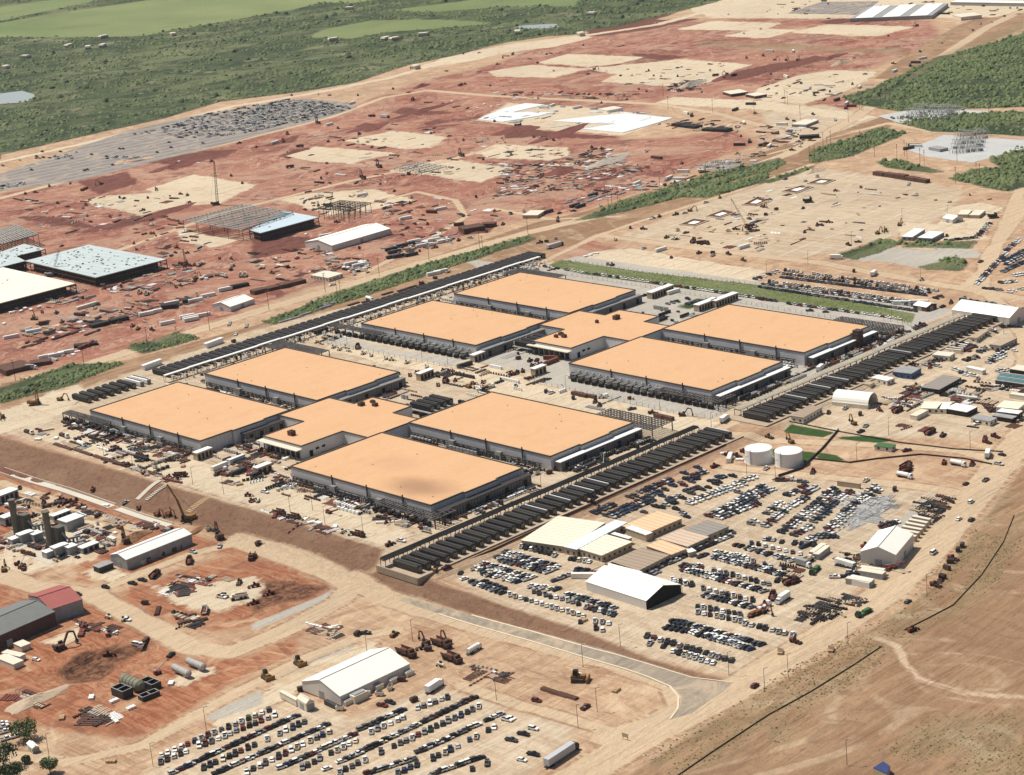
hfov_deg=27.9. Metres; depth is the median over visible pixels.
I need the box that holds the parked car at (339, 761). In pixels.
[335,758,346,763]
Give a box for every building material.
[65,265,559,422]
[69,433,523,524]
[210,387,645,478]
[372,360,633,410]
[500,328,898,399]
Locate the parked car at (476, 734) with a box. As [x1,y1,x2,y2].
[473,732,478,739]
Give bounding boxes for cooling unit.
[71,393,91,402]
[79,391,98,400]
[86,388,106,398]
[94,386,114,395]
[101,384,120,393]
[109,381,128,390]
[116,379,136,388]
[124,377,143,386]
[131,375,150,384]
[152,368,173,377]
[160,365,180,374]
[166,363,187,372]
[174,361,193,370]
[181,359,201,368]
[187,357,207,366]
[194,354,214,363]
[201,352,221,361]
[208,350,228,359]
[215,348,235,357]
[221,346,241,354]
[228,344,248,352]
[235,342,255,350]
[242,340,262,348]
[249,338,269,346]
[255,335,274,342]
[262,333,282,342]
[268,332,288,340]
[275,329,294,337]
[281,327,301,335]
[288,325,307,334]
[294,323,314,331]
[300,321,320,329]
[307,319,327,327]
[313,317,333,326]
[320,316,339,322]
[326,314,346,321]
[332,312,351,320]
[338,310,358,317]
[344,308,364,316]
[350,306,370,314]
[356,304,376,312]
[362,302,382,310]
[369,300,389,308]
[374,298,394,306]
[381,297,401,304]
[386,295,406,302]
[392,293,412,300]
[392,558,422,573]
[398,291,418,298]
[401,554,430,569]
[404,289,424,296]
[409,401,433,411]
[409,551,439,565]
[410,287,429,295]
[415,285,435,293]
[416,399,440,409]
[419,547,449,562]
[422,284,441,291]
[422,396,446,406]
[427,282,447,289]
[428,394,452,404]
[428,543,457,558]
[432,280,452,287]
[435,539,465,554]
[438,278,458,286]
[444,277,464,284]
[445,536,475,550]
[450,275,469,282]
[454,533,483,547]
[455,273,475,280]
[461,271,481,278]
[462,529,490,543]
[466,270,486,277]
[469,525,499,539]
[472,268,492,275]
[478,266,497,273]
[478,522,508,536]
[483,264,501,271]
[485,518,515,532]
[488,263,508,270]
[494,261,513,268]
[494,515,524,528]
[500,259,519,266]
[503,511,532,525]
[504,258,523,265]
[510,256,530,263]
[511,507,540,521]
[514,339,535,348]
[516,254,535,261]
[519,504,549,518]
[520,253,540,259]
[520,337,533,341]
[525,251,545,258]
[526,335,539,338]
[527,501,556,515]
[532,333,545,336]
[534,498,564,511]
[543,494,572,507]
[550,491,580,504]
[558,488,587,501]
[566,484,595,497]
[574,481,603,494]
[580,478,610,491]
[589,475,618,487]
[595,471,625,484]
[603,468,631,481]
[611,465,640,478]
[617,462,647,475]
[626,459,655,472]
[634,456,662,468]
[640,453,668,465]
[647,450,675,462]
[654,447,682,459]
[661,444,689,456]
[668,441,696,453]
[675,438,704,450]
[681,435,710,447]
[689,432,718,444]
[696,429,724,441]
[702,426,731,438]
[742,410,769,421]
[748,407,775,418]
[754,405,782,415]
[760,402,788,413]
[766,399,795,410]
[773,397,802,407]
[780,394,808,405]
[785,391,813,402]
[791,389,819,399]
[797,386,826,397]
[804,383,832,394]
[810,381,837,391]
[816,379,844,388]
[821,376,850,386]
[827,373,856,383]
[834,371,862,381]
[840,368,867,378]
[846,366,873,376]
[852,364,880,373]
[858,361,885,371]
[863,358,890,368]
[869,356,896,366]
[875,354,901,363]
[879,351,907,361]
[884,349,913,358]
[891,347,919,356]
[897,344,924,354]
[902,342,929,351]
[908,340,935,349]
[913,337,940,346]
[919,335,945,344]
[923,333,951,342]
[929,330,956,339]
[936,328,962,337]
[941,326,968,335]
[945,324,972,333]
[950,321,977,330]
[956,319,982,328]
[962,317,987,326]
[967,315,992,324]
[970,313,996,321]
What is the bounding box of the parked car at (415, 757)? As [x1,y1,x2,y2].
[407,755,417,762]
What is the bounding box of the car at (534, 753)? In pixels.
[526,750,539,756]
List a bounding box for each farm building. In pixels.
[1,65,10,68]
[20,55,29,58]
[64,43,73,47]
[98,34,107,38]
[98,43,106,47]
[328,37,337,41]
[344,6,353,9]
[380,36,390,40]
[388,36,399,40]
[410,64,420,69]
[418,32,427,36]
[577,31,584,36]
[586,11,596,15]
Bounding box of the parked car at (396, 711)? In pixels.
[392,709,402,713]
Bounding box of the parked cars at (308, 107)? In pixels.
[0,98,350,188]
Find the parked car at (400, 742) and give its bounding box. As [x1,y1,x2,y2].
[398,739,402,745]
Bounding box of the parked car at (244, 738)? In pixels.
[238,736,249,740]
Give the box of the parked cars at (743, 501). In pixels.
[457,465,901,664]
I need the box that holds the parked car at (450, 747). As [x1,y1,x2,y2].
[447,744,452,751]
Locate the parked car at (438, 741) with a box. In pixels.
[434,739,443,743]
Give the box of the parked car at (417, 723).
[411,722,421,725]
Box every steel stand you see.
[412,403,456,413]
[512,345,536,353]
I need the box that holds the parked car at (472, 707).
[470,705,474,711]
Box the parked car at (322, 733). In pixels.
[320,731,324,736]
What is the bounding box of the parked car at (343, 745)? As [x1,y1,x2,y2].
[341,742,345,749]
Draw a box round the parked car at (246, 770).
[244,767,248,774]
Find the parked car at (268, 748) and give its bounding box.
[263,746,274,750]
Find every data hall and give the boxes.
[89,381,289,451]
[204,347,405,408]
[290,432,531,520]
[361,300,547,357]
[408,391,641,471]
[453,272,641,319]
[568,336,790,404]
[662,304,877,365]
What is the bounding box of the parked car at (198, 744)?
[196,740,201,747]
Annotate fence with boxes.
[323,339,470,371]
[529,378,729,418]
[548,259,920,312]
[558,272,854,320]
[678,646,881,774]
[904,515,1013,629]
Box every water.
[0,91,34,103]
[514,24,559,28]
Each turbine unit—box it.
[0,498,65,549]
[27,510,100,564]
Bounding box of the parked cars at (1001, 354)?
[911,321,1022,412]
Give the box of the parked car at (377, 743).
[372,741,382,744]
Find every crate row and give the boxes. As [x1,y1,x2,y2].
[58,714,64,720]
[88,694,94,699]
[105,759,116,763]
[108,697,118,703]
[125,704,135,710]
[168,680,173,685]
[611,686,620,692]
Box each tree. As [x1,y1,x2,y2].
[0,741,17,763]
[0,762,23,774]
[7,717,36,740]
[21,754,30,762]
[39,756,58,773]
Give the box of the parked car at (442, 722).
[440,720,444,725]
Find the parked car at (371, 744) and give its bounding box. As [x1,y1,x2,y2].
[366,743,377,749]
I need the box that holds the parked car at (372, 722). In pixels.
[368,720,379,724]
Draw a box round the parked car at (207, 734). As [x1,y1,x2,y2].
[205,731,209,737]
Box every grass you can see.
[552,260,906,321]
[644,529,1023,774]
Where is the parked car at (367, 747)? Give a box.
[362,745,373,749]
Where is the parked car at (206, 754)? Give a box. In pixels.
[200,752,214,756]
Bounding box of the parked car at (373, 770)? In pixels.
[369,767,381,773]
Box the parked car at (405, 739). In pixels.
[403,737,408,742]
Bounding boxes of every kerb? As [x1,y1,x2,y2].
[439,613,679,718]
[472,614,730,681]
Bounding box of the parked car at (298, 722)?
[296,720,300,726]
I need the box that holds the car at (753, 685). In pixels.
[750,682,759,688]
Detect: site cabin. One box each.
[0,653,23,669]
[1,649,25,659]
[13,640,30,651]
[279,690,297,705]
[310,270,342,281]
[522,210,544,218]
[598,106,622,112]
[722,89,747,96]
[745,92,766,98]
[792,119,818,126]
[860,381,874,387]
[871,374,894,385]
[892,366,920,379]
[901,228,924,240]
[910,409,927,420]
[917,231,943,241]
[920,401,941,413]
[921,375,960,394]
[928,145,947,151]
[932,351,954,361]
[938,402,951,413]
[945,403,977,416]
[956,394,977,398]
[957,210,971,217]
[966,366,985,374]
[969,210,985,218]
[969,329,988,342]
[971,414,996,425]
[990,336,1016,350]
[992,413,1016,422]
[996,400,1023,412]
[997,408,1022,418]
[1009,392,1023,399]
[1010,365,1023,374]
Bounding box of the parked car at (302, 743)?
[300,740,305,746]
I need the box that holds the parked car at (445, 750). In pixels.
[442,747,447,754]
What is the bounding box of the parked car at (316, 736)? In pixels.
[314,734,318,739]
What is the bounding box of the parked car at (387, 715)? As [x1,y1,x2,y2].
[383,713,393,717]
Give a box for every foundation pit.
[679,218,708,225]
[706,209,735,217]
[742,196,768,205]
[781,185,812,193]
[807,178,835,184]
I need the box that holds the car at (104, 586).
[101,584,109,588]
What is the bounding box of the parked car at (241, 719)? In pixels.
[239,717,243,723]
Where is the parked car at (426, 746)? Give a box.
[422,745,432,751]
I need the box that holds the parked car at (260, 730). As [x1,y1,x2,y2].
[255,728,266,732]
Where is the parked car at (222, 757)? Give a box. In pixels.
[220,754,225,761]
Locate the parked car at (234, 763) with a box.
[228,761,238,766]
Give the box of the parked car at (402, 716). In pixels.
[400,713,404,719]
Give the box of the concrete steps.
[145,484,166,500]
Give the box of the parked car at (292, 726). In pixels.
[290,722,294,729]
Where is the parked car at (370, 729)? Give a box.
[368,727,373,734]
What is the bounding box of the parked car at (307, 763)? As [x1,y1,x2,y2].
[305,761,309,767]
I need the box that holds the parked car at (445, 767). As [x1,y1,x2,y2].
[441,765,450,772]
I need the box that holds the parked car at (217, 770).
[211,768,224,774]
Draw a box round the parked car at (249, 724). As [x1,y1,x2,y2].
[246,721,251,727]
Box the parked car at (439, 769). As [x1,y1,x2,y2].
[435,767,445,774]
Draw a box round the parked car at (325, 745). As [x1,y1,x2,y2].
[319,743,331,747]
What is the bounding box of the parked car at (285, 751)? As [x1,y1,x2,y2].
[283,749,287,755]
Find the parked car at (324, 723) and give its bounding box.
[317,721,330,725]
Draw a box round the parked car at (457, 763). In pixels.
[453,761,464,768]
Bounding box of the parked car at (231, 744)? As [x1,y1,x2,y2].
[224,741,238,746]
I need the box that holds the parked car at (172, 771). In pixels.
[167,769,178,774]
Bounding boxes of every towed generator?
[141,600,150,604]
[294,685,302,691]
[335,705,346,710]
[353,630,359,635]
[375,690,383,696]
[387,684,392,690]
[397,676,407,681]
[409,695,419,701]
[424,646,431,651]
[545,469,552,473]
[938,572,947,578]
[943,564,950,569]
[946,558,956,563]
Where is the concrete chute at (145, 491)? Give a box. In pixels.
[135,480,161,499]
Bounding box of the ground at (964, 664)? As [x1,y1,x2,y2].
[0,0,1023,774]
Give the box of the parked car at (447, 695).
[445,693,449,699]
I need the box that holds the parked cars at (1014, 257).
[542,222,1023,319]
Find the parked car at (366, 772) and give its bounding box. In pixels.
[362,769,370,774]
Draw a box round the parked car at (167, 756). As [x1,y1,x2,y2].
[164,754,169,761]
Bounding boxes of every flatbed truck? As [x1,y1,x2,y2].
[23,429,33,434]
[59,432,69,438]
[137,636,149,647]
[213,466,227,475]
[479,383,494,390]
[747,606,762,617]
[753,604,768,615]
[755,599,771,608]
[772,475,793,481]
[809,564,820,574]
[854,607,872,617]
[901,397,907,404]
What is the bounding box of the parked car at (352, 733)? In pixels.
[346,731,358,738]
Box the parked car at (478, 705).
[476,702,480,708]
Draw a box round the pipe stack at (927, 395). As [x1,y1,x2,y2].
[920,392,933,398]
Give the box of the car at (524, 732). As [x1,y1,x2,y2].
[516,730,529,736]
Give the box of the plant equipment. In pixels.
[87,298,886,519]
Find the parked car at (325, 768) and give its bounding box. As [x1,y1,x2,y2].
[321,765,332,770]
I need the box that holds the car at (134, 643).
[131,640,139,645]
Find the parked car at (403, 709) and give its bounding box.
[397,707,407,710]
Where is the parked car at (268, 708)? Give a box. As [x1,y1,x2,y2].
[266,706,271,711]
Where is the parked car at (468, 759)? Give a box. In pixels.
[463,757,473,763]
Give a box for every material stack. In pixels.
[0,360,30,375]
[29,358,51,365]
[74,341,97,347]
[89,315,128,328]
[161,302,176,309]
[182,297,191,302]
[229,282,249,288]
[250,278,306,294]
[458,223,485,233]
[481,221,496,227]
[671,122,702,128]
[701,127,732,132]
[799,134,818,138]
[873,171,929,183]
[995,379,1023,387]
[996,378,1023,382]
[997,377,1023,381]
[998,376,1023,379]
[999,374,1023,378]
[1000,373,1023,377]
[1001,372,1023,375]
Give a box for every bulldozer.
[261,668,274,681]
[293,655,307,667]
[570,669,590,683]
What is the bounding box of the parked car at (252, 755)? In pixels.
[248,753,258,756]
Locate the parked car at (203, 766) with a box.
[201,763,206,770]
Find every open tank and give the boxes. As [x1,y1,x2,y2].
[111,683,133,699]
[138,688,159,701]
[141,676,161,689]
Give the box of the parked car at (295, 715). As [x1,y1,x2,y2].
[291,713,301,718]
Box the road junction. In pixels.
[672,678,731,718]
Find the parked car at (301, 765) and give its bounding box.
[299,762,304,769]
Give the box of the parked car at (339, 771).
[337,767,342,774]
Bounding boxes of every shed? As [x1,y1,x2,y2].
[0,600,56,649]
[26,740,39,753]
[28,585,83,621]
[109,527,192,569]
[296,693,314,711]
[873,761,889,774]
[950,0,1023,6]
[952,12,981,20]
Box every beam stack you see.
[53,442,63,447]
[62,445,72,449]
[73,448,83,452]
[81,451,93,455]
[92,454,102,459]
[154,605,161,615]
[175,612,196,619]
[186,617,207,623]
[540,686,550,691]
[548,689,566,697]
[556,691,578,699]
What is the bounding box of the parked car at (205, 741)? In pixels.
[202,739,207,746]
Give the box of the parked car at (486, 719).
[483,717,494,721]
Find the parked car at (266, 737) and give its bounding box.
[264,734,269,741]
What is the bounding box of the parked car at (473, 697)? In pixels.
[468,695,478,698]
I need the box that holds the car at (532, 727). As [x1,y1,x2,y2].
[527,724,538,730]
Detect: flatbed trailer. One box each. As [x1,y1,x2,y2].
[571,390,596,398]
[653,413,674,420]
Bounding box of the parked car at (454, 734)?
[449,732,459,736]
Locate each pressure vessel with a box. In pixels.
[119,673,144,691]
[171,663,191,677]
[185,657,205,670]
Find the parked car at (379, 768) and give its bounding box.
[376,765,385,771]
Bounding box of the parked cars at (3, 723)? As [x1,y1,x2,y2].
[0,720,22,740]
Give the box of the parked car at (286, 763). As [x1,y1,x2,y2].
[282,761,292,768]
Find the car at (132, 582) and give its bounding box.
[127,580,137,584]
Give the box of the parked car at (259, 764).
[257,761,262,767]
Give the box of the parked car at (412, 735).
[410,733,414,740]
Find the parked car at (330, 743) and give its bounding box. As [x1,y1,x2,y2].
[326,741,336,747]
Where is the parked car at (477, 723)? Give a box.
[471,721,482,725]
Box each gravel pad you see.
[789,1,877,13]
[879,109,987,122]
[909,135,1023,162]
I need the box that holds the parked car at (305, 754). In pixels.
[299,752,313,756]
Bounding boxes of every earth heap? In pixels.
[5,684,72,714]
[81,223,112,232]
[119,530,152,545]
[139,202,196,219]
[149,159,204,172]
[190,525,204,534]
[278,148,308,156]
[345,122,389,132]
[389,102,452,119]
[413,83,429,88]
[435,228,447,231]
[490,125,539,135]
[527,123,588,144]
[544,166,574,175]
[585,153,630,168]
[680,80,706,88]
[712,74,733,81]
[804,168,825,174]
[818,53,847,60]
[831,59,849,65]
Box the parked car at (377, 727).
[375,724,379,731]
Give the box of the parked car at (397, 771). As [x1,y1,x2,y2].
[395,768,399,774]
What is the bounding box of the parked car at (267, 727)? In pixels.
[262,725,271,729]
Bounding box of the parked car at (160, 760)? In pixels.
[158,757,162,764]
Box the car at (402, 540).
[396,538,405,542]
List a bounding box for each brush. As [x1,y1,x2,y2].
[0,0,707,158]
[591,31,1023,264]
[842,34,1023,133]
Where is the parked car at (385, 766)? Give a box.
[381,764,389,769]
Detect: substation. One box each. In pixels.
[903,103,964,119]
[951,128,987,153]
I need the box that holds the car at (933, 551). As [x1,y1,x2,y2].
[929,548,937,554]
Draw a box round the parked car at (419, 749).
[413,747,427,753]
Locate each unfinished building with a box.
[0,244,45,270]
[0,267,76,312]
[24,245,167,286]
[249,211,319,241]
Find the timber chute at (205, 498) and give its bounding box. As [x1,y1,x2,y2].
[186,497,210,512]
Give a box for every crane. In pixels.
[27,383,40,405]
[44,250,61,276]
[166,484,195,521]
[178,249,188,265]
[210,161,219,205]
[697,161,707,172]
[731,198,754,228]
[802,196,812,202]
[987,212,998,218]
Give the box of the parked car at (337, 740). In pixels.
[332,739,342,745]
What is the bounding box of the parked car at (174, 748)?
[172,746,176,751]
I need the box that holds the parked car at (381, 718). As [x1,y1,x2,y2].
[376,716,386,719]
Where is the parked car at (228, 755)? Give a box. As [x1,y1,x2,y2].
[226,752,231,758]
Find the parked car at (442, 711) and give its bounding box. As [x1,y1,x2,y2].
[435,709,448,713]
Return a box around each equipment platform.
[376,428,743,584]
[728,317,1002,426]
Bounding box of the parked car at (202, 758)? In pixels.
[198,756,208,759]
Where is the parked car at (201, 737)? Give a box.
[199,733,203,740]
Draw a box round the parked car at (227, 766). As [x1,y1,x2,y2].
[222,764,232,768]
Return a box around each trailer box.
[141,359,161,370]
[203,337,223,347]
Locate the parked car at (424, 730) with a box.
[422,727,426,734]
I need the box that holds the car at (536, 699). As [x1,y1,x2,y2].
[531,696,541,702]
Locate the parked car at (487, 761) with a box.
[484,758,489,765]
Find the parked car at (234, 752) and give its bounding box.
[232,749,237,756]
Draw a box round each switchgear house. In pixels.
[192,446,212,460]
[253,461,271,473]
[416,368,433,380]
[469,350,485,361]
[530,364,546,375]
[647,284,673,298]
[693,297,715,311]
[712,292,737,307]
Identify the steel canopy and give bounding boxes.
[62,410,110,428]
[264,340,329,355]
[329,323,383,340]
[374,498,456,528]
[504,268,565,278]
[597,408,672,436]
[656,387,735,410]
[833,316,903,338]
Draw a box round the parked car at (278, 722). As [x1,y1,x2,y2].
[272,720,284,724]
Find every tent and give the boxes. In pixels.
[212,294,253,311]
[301,647,409,704]
[305,223,390,250]
[585,566,680,609]
[860,525,913,566]
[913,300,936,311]
[942,214,962,223]
[952,299,1023,324]
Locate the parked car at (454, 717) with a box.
[452,714,456,720]
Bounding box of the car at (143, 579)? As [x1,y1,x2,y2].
[137,577,147,581]
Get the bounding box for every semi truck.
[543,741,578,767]
[546,241,563,248]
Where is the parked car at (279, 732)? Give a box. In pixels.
[277,729,281,735]
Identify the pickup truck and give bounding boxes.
[166,651,175,657]
[360,630,371,634]
[376,702,388,707]
[384,699,395,704]
[441,564,451,569]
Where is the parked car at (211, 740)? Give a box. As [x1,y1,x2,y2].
[209,736,213,743]
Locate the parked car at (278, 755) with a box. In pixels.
[276,751,280,759]
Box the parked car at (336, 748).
[334,745,339,752]
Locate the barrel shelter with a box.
[832,389,877,409]
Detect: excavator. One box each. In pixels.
[1,559,6,571]
[52,630,78,651]
[56,393,69,400]
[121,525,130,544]
[153,508,164,517]
[164,508,175,517]
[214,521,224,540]
[359,170,365,178]
[376,159,381,167]
[418,630,430,643]
[440,630,452,642]
[458,148,464,156]
[465,381,475,388]
[678,408,693,416]
[757,604,773,615]
[786,432,794,443]
[848,414,856,425]
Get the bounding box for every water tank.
[744,443,773,465]
[774,446,803,468]
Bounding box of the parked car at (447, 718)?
[445,716,450,723]
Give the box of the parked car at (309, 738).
[307,736,312,742]
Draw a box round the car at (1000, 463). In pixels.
[993,461,1003,465]
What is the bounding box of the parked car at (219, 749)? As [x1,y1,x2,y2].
[214,747,224,751]
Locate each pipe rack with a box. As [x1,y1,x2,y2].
[163,256,540,380]
[380,425,698,565]
[734,313,964,414]
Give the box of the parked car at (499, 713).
[495,711,505,715]
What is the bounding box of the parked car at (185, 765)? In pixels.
[178,763,192,770]
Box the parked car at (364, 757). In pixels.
[362,755,367,762]
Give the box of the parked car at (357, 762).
[355,759,359,765]
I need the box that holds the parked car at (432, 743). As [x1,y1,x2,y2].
[426,742,438,746]
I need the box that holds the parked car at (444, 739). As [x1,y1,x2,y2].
[439,737,449,743]
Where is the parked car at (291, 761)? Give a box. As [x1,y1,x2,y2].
[287,759,297,762]
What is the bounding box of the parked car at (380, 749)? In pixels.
[378,747,383,754]
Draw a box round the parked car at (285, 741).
[279,738,289,744]
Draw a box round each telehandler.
[104,613,112,619]
[340,528,349,533]
[436,661,445,667]
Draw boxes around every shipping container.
[3,333,18,339]
[25,327,41,333]
[38,320,46,325]
[38,353,51,358]
[48,351,64,356]
[57,348,73,352]
[74,312,85,316]
[75,301,96,309]
[77,342,90,349]
[138,310,153,316]
[148,308,162,312]
[159,319,175,325]
[179,313,194,318]
[183,316,198,321]
[188,297,202,302]
[197,311,210,316]
[201,292,215,297]
[210,461,227,470]
[217,286,232,291]
[227,454,244,463]
[229,466,246,476]
[250,470,263,477]
[313,327,328,333]
[324,699,338,708]
[343,260,357,265]
[352,262,365,267]
[356,192,367,196]
[384,246,397,251]
[387,249,400,253]
[392,253,404,258]
[396,242,409,247]
[399,215,411,219]
[404,251,417,256]
[407,238,420,241]
[415,242,428,247]
[426,210,436,213]
[426,270,440,275]
[427,237,440,241]
[434,206,446,210]
[437,238,450,243]
[453,222,463,226]
[456,360,472,368]
[543,355,559,359]
[544,208,553,213]
[545,357,558,364]
[569,202,579,207]
[571,572,594,578]
[575,203,585,208]
[587,192,597,196]
[632,180,640,185]
[651,155,662,158]
[654,246,666,252]
[666,288,679,294]
[672,177,684,179]
[677,169,689,172]
[726,452,732,462]
[733,143,745,145]
[737,243,749,249]
[745,102,755,104]
[776,122,787,124]
[809,543,826,554]
[813,545,829,559]
[834,557,855,566]
[837,480,860,488]
[845,576,873,587]
[846,104,856,106]
[851,574,874,583]
[852,580,869,587]
[858,567,885,579]
[859,565,885,570]
[893,300,910,304]
[901,525,922,534]
[903,145,914,149]
[904,529,919,537]
[905,522,925,531]
[908,518,928,527]
[909,144,921,146]
[911,300,928,303]
[912,515,931,524]
[945,348,961,353]
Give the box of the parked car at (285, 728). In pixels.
[283,725,287,732]
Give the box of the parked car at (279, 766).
[275,764,286,769]
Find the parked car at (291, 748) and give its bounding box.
[288,745,293,752]
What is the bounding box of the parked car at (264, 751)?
[258,749,269,752]
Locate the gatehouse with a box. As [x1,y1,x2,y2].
[874,442,895,451]
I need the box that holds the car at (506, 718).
[500,716,513,722]
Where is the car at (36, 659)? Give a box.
[31,657,40,661]
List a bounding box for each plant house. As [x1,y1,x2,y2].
[0,487,18,502]
[0,512,17,524]
[49,508,70,520]
[57,513,84,531]
[77,540,98,553]
[92,560,113,572]
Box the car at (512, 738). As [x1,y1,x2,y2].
[504,736,517,742]
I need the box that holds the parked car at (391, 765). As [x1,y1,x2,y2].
[389,763,398,767]
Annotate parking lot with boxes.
[0,99,356,190]
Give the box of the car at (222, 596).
[217,594,226,598]
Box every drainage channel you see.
[0,467,115,508]
[112,506,172,527]
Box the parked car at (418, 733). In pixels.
[415,731,420,736]
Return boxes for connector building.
[256,397,416,460]
[526,309,668,359]
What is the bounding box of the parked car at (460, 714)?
[458,711,462,717]
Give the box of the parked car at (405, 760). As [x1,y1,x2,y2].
[399,758,411,764]
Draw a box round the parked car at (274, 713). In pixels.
[272,710,276,717]
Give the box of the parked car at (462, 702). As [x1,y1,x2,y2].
[456,700,467,703]
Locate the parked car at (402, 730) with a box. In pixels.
[397,729,408,732]
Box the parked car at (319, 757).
[317,753,321,761]
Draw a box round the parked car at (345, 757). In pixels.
[342,755,352,759]
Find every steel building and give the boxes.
[0,225,39,250]
[183,204,292,240]
[318,200,371,219]
[394,162,446,174]
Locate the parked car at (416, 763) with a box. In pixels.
[414,760,418,767]
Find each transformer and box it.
[372,506,378,511]
[379,507,386,513]
[387,509,393,515]
[394,511,400,518]
[417,518,423,524]
[424,520,432,527]
[446,351,452,356]
[460,354,466,359]
[570,376,576,382]
[577,378,584,383]
[584,379,590,384]
[591,380,597,386]
[598,381,604,387]
[604,383,611,388]
[612,384,618,390]
[619,386,625,391]
[626,387,632,393]
[634,389,640,394]
[640,390,647,396]
[648,391,654,397]
[655,394,661,399]
[669,396,676,402]
[678,398,684,403]
[684,399,691,405]
[699,402,706,408]
[708,403,715,409]
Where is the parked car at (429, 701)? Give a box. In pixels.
[427,699,431,705]
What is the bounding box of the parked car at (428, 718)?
[419,716,433,720]
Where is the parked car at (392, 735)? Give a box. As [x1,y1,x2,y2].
[388,733,398,737]
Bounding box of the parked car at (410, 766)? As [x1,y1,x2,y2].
[407,763,412,769]
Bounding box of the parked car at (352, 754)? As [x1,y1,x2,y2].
[346,753,358,759]
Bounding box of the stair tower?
[852,329,863,347]
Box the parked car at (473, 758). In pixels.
[469,755,479,761]
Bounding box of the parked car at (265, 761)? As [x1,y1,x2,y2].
[263,758,267,765]
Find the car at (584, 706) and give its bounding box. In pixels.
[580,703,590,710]
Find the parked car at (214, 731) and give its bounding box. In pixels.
[212,728,216,734]
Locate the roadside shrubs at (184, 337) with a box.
[0,105,968,402]
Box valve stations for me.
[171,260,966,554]
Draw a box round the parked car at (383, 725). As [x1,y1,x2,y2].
[381,722,385,728]
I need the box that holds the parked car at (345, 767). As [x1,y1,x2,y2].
[343,765,347,771]
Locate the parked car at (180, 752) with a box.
[178,749,182,755]
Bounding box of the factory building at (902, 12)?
[850,3,947,21]
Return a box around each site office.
[521,516,605,552]
[564,520,627,556]
[579,534,631,561]
[604,562,641,571]
[610,547,669,572]
[611,532,631,540]
[622,511,681,537]
[625,525,652,541]
[646,540,686,557]
[660,529,708,548]
[684,520,728,540]
[686,547,695,556]
[790,405,822,423]
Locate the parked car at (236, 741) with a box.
[233,739,243,742]
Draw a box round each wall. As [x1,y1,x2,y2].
[468,444,725,559]
[778,428,838,476]
[789,421,1002,451]
[812,453,991,464]
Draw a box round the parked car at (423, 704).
[421,702,425,707]
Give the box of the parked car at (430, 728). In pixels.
[428,725,432,731]
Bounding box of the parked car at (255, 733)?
[250,731,260,737]
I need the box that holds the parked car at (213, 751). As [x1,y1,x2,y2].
[208,750,219,753]
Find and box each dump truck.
[148,568,160,578]
[172,471,187,476]
[185,554,192,564]
[200,603,208,614]
[202,274,213,277]
[229,592,247,600]
[248,551,255,560]
[272,508,285,515]
[287,512,300,518]
[352,529,365,537]
[395,644,416,658]
[430,635,451,649]
[440,650,462,664]
[695,240,705,243]
[768,589,776,600]
[781,575,798,585]
[802,554,813,560]
[891,405,903,413]
[898,465,911,471]
[899,460,912,467]
[923,426,935,434]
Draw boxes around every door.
[6,638,12,646]
[32,747,39,753]
[65,611,71,618]
[158,550,162,557]
[307,703,313,711]
[319,690,323,698]
[875,559,881,565]
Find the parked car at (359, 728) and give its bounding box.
[355,725,366,730]
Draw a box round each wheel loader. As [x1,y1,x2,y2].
[14,560,25,565]
[80,624,90,631]
[102,650,115,656]
[105,630,113,636]
[165,457,175,461]
[236,578,241,585]
[246,598,258,605]
[247,581,259,588]
[262,589,274,596]
[385,540,396,546]
[389,630,399,637]
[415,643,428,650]
[587,498,598,503]
[710,462,719,468]
[733,452,742,457]
[765,433,774,438]
[789,636,802,644]
[791,577,801,584]
[810,467,815,474]
[907,625,919,632]
[909,361,918,365]
[929,580,942,588]
[937,575,943,583]
[947,554,959,561]
[969,460,974,466]
[982,438,992,444]
[990,432,1000,438]
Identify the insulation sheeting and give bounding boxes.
[478,103,550,121]
[554,113,672,132]
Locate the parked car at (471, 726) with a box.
[465,724,476,727]
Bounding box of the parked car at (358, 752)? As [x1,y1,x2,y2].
[353,750,364,753]
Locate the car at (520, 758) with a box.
[516,756,527,762]
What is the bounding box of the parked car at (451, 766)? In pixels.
[447,764,456,770]
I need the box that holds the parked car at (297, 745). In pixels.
[294,742,299,749]
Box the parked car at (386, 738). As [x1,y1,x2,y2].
[380,736,391,739]
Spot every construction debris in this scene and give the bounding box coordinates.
[0,419,515,726]
[5,79,817,346]
[299,0,1022,251]
[483,106,650,127]
[696,158,900,532]
[778,494,956,624]
[863,326,1023,431]
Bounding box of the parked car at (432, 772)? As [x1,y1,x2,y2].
[428,770,438,774]
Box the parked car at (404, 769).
[401,766,406,772]
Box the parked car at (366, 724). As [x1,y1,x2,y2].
[361,723,372,726]
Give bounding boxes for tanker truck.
[76,440,86,446]
[365,296,373,300]
[466,642,481,654]
[896,471,912,479]
[949,459,966,466]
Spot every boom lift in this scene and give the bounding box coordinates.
[153,658,169,675]
[325,505,336,513]
[590,562,607,571]
[883,561,898,569]
[889,560,905,568]
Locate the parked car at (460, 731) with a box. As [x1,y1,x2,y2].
[456,729,467,733]
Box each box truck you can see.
[25,364,37,369]
[260,442,270,447]
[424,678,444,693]
[719,414,729,422]
[775,590,790,604]
[794,557,811,568]
[816,363,824,371]
[829,254,843,259]
[870,270,877,276]
[985,448,990,458]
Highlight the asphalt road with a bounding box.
[400,597,714,696]
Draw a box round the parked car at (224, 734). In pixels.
[222,731,226,738]
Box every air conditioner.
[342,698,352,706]
[349,689,367,703]
[374,682,383,690]
[387,676,398,683]
[403,669,413,676]
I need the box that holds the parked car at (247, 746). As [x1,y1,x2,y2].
[245,743,249,749]
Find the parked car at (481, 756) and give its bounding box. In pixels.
[476,754,485,760]
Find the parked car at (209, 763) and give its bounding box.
[207,760,211,767]

